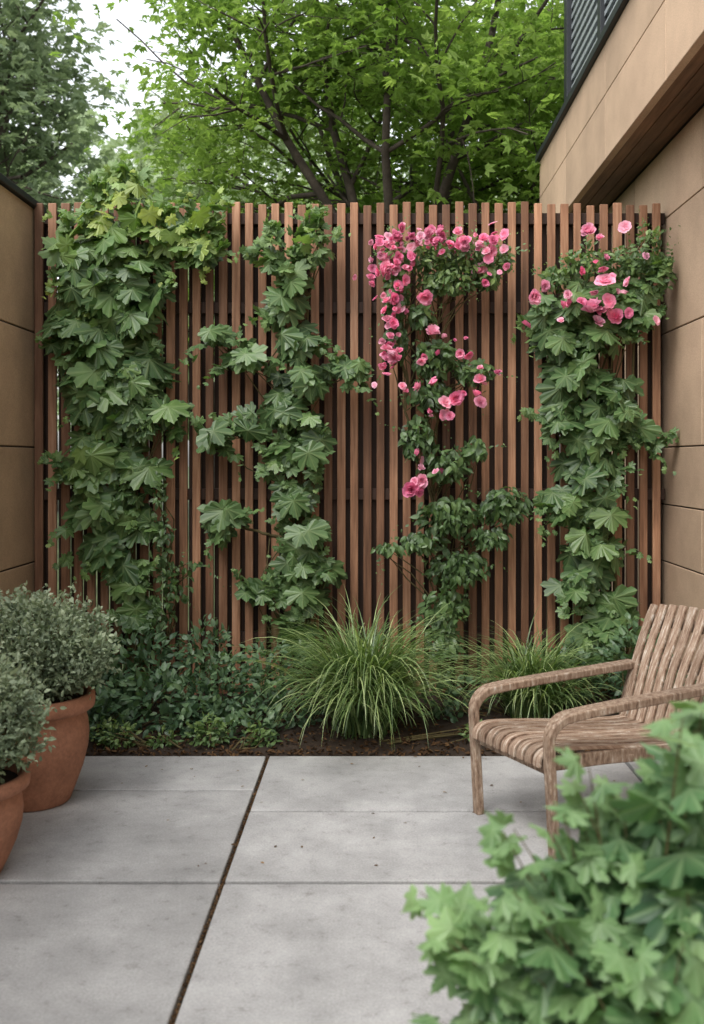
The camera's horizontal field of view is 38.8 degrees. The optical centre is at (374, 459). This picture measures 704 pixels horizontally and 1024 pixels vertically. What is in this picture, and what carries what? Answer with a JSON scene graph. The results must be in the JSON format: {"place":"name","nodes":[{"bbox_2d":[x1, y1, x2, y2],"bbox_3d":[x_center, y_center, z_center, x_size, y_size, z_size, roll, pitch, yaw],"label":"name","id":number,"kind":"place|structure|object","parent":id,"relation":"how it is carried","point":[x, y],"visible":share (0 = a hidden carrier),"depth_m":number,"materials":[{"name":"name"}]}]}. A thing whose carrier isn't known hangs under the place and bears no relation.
{"place":"outdoors","nodes":[
{"label":"outdoors","id":0,"kind":"place"},
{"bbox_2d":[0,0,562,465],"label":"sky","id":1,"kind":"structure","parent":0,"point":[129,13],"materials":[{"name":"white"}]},
{"bbox_2d":[0,756,658,1023],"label":"patio paving","id":2,"kind":"structure","parent":0,"point":[118,905],"depth_m":3.57,"materials":[{"name":"concrete"}]},
{"bbox_2d":[0,640,65,871],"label":"terracotta pot plant","id":3,"kind":"object","parent":2,"relation":"on","point":[17,699],"visible":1,"depth_m":3.59,"materials":[{"name":"green plant"}]},
{"bbox_2d":[0,580,121,811],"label":"terracotta pot plant","id":4,"kind":"object","parent":2,"relation":"on","point":[43,633],"visible":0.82,"depth_m":4.27,"materials":[{"name":"green plant"}]},
{"bbox_2d":[401,698,703,1023],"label":"leafy foreground shrub","id":5,"kind":"object","parent":2,"relation":"on","point":[601,921],"visible":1,"depth_m":1.71,"materials":[{"name":"green plant"}]},
{"bbox_2d":[468,604,703,858],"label":"wooden garden armchair","id":6,"kind":"object","parent":2,"relation":"on","point":[532,743],"visible":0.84,"depth_m":4.22,"materials":[{"name":"brown wood"}]},
{"bbox_2d":[57,466,612,759],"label":"ground","id":7,"kind":"structure","parent":0,"point":[162,571],"depth_m":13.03,"materials":[{"name":"soil"}]},
{"bbox_2d":[0,320,34,571],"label":"joint","id":8,"kind":"object","parent":7,"relation":"on","point":[17,446],"depth_m":6.03,"materials":[{"name":"black"}]},
{"bbox_2d":[0,185,34,643],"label":"facing panels","id":9,"kind":"object","parent":8,"relation":"attached to","point":[17,380],"visible":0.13,"depth_m":5.99,"materials":[{"name":"beige stone"}]},
{"bbox_2d":[0,173,45,212],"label":"coping","id":10,"kind":"object","parent":8,"relation":"on","point":[17,191],"visible":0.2,"depth_m":5.95,"materials":[{"name":"metal"}]},
{"bbox_2d":[0,0,141,227],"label":"oak tree","id":11,"kind":"object","parent":7,"relation":"on","point":[31,78],"visible":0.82,"depth_m":17.75,"materials":[{"name":"green plant"}]},
{"bbox_2d":[71,75,336,500],"bbox_3d":[-3.218,-2.678,18.855,5.794,8.577,5.828,0,0,0],"label":"oak tree","id":12,"kind":"object","parent":7,"relation":"on","point":[197,192],"visible":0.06,"depth_m":17.66,"materials":[{"name":"green plant"}]},
{"bbox_2d":[2,44,539,511],"bbox_3d":[-0.020,-5.380,29.593,57.099,13.759,11.258,0,0,0],"label":"distant treeline","id":13,"kind":"object","parent":7,"relation":"on","point":[110,146],"visible":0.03,"depth_m":27.79,"materials":[{"name":"green plant"}]},
{"bbox_2d":[49,0,563,365],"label":"maple tree","id":14,"kind":"object","parent":7,"relation":"on","point":[370,33],"visible":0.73,"depth_m":10.28,"materials":[{"name":"green plant"}]},
{"bbox_2d":[35,202,664,694],"bbox_3d":[-0.155,-0.033,6.338,3.950,3.167,0.184,0,0,0],"label":"wooden slat fence","id":15,"kind":"object","parent":7,"relation":"on","point":[365,504],"visible":0.35,"depth_m":6.25,"materials":[{"name":"brown wood"}]},
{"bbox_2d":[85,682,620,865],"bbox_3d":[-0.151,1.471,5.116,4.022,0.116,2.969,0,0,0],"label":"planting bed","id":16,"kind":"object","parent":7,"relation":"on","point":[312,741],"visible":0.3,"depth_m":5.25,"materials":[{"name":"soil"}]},
{"bbox_2d":[34,159,237,689],"bbox_3d":[-1.432,-0.157,6.035,1.239,3.319,0.474,0,0,0],"label":"grape vine","id":17,"kind":"object","parent":16,"relation":"on","point":[102,321],"visible":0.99,"depth_m":5.97,"materials":[{"name":"green plant"}]},
{"bbox_2d":[79,601,217,744],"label":"evergreen bed shrub","id":18,"kind":"object","parent":16,"relation":"on","point":[105,706],"visible":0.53,"depth_m":5.49,"materials":[{"name":"green plant"}]},
{"bbox_2d":[126,463,223,698],"bbox_3d":[-1.198,0.757,6.054,0.680,1.489,0.290,0,0,0],"label":"thin climbing shrub","id":19,"kind":"object","parent":16,"relation":"on","point":[164,565],"visible":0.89,"depth_m":6.01,"materials":[{"name":"green plant"}]},
{"bbox_2d":[149,613,327,746],"bbox_3d":[-0.730,1.209,5.604,0.962,0.635,0.852,0,0,0],"label":"evergreen bed shrub","id":20,"kind":"object","parent":16,"relation":"on","point":[219,705],"visible":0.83,"depth_m":5.55,"materials":[{"name":"green plant"}]},
{"bbox_2d":[176,202,378,697],"bbox_3d":[-0.580,-0.025,6.041,1.215,3.057,0.426,0,0,0],"label":"climbing maple vine","id":21,"kind":"object","parent":16,"relation":"on","point":[308,441],"visible":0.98,"depth_m":5.99,"materials":[{"name":"green plant"}]},
{"bbox_2d":[89,712,481,749],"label":"lime groundcover plant","id":22,"kind":"object","parent":16,"relation":"on","point":[213,739],"visible":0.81,"depth_m":5.20,"materials":[{"name":"green plant"}]},
{"bbox_2d":[210,584,497,746],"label":"ornamental grass","id":23,"kind":"object","parent":16,"relation":"on","point":[361,688],"depth_m":5.30,"materials":[{"name":"green plant"}]},
{"bbox_2d":[352,212,539,697],"bbox_3d":[0.441,0.012,5.989,1.151,2.982,0.424,0,0,0],"label":"climbing rose","id":24,"kind":"object","parent":16,"relation":"on","point":[457,567],"visible":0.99,"depth_m":5.96,"materials":[{"name":"green plant"}]},
{"bbox_2d":[438,607,627,717],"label":"ornamental grass","id":25,"kind":"object","parent":16,"relation":"on","point":[544,701],"depth_m":5.61,"materials":[{"name":"green plant"}]},
{"bbox_2d":[409,612,696,722],"bbox_3d":[1.056,1.205,5.770,1.686,0.662,0.822,0,0,14],"label":"evergreen bed shrub","id":26,"kind":"object","parent":16,"relation":"on","point":[614,648],"visible":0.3,"depth_m":5.74,"materials":[{"name":"green plant"}]},
{"bbox_2d":[511,253,678,697],"bbox_3d":[1.318,0.127,6.033,1.023,2.750,0.444,0,0,0],"label":"climbing maple vine","id":27,"kind":"object","parent":16,"relation":"on","point":[600,423],"visible":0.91,"depth_m":5.98,"materials":[{"name":"green plant"}]},
{"bbox_2d":[522,210,680,696],"bbox_3d":[1.418,-0.003,5.966,1.132,3.009,0.452,0,0,0],"label":"climbing rose","id":28,"kind":"object","parent":16,"relation":"on","point":[606,262],"visible":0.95,"depth_m":5.94,"materials":[{"name":"pink plant"}]},
{"bbox_2d":[281,0,563,212],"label":"maple tree","id":29,"kind":"object","parent":7,"relation":"on","point":[520,11],"visible":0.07,"depth_m":12.21,"materials":[{"name":"green plant"}]},
{"bbox_2d":[608,103,703,574],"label":"joint","id":30,"kind":"object","parent":7,"relation":"on","point":[665,145],"depth_m":6.17,"materials":[{"name":"black"}]},
{"bbox_2d":[535,0,628,162],"bbox_3d":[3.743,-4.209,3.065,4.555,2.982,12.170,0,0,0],"label":"balcony railing","id":31,"kind":"object","parent":30,"relation":"on","point":[603,35],"visible":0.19,"depth_m":7.60,"materials":[{"name":"metal"}]},
{"bbox_2d":[571,0,617,87],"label":"louvres","id":32,"kind":"object","parent":31,"relation":"attached to","point":[588,11],"visible":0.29,"depth_m":7.91,"materials":[{"name":"silver metal"}]},
{"bbox_2d":[540,0,703,212],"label":"fascia","id":33,"kind":"structure","parent":30,"relation":"attached to","point":[650,49],"depth_m":6.14,"materials":[{"name":"beige stone"}]},
{"bbox_2d":[570,44,703,212],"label":"soffit","id":34,"kind":"structure","parent":33,"relation":"attached to","point":[680,102],"depth_m":6.07,"materials":[{"name":"brown wood"}]},
{"bbox_2d":[608,107,703,701],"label":"wall panels","id":35,"kind":"object","parent":30,"relation":"attached to","point":[670,179],"visible":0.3,"depth_m":5.95,"materials":[{"name":"beige stone"}]}
]}

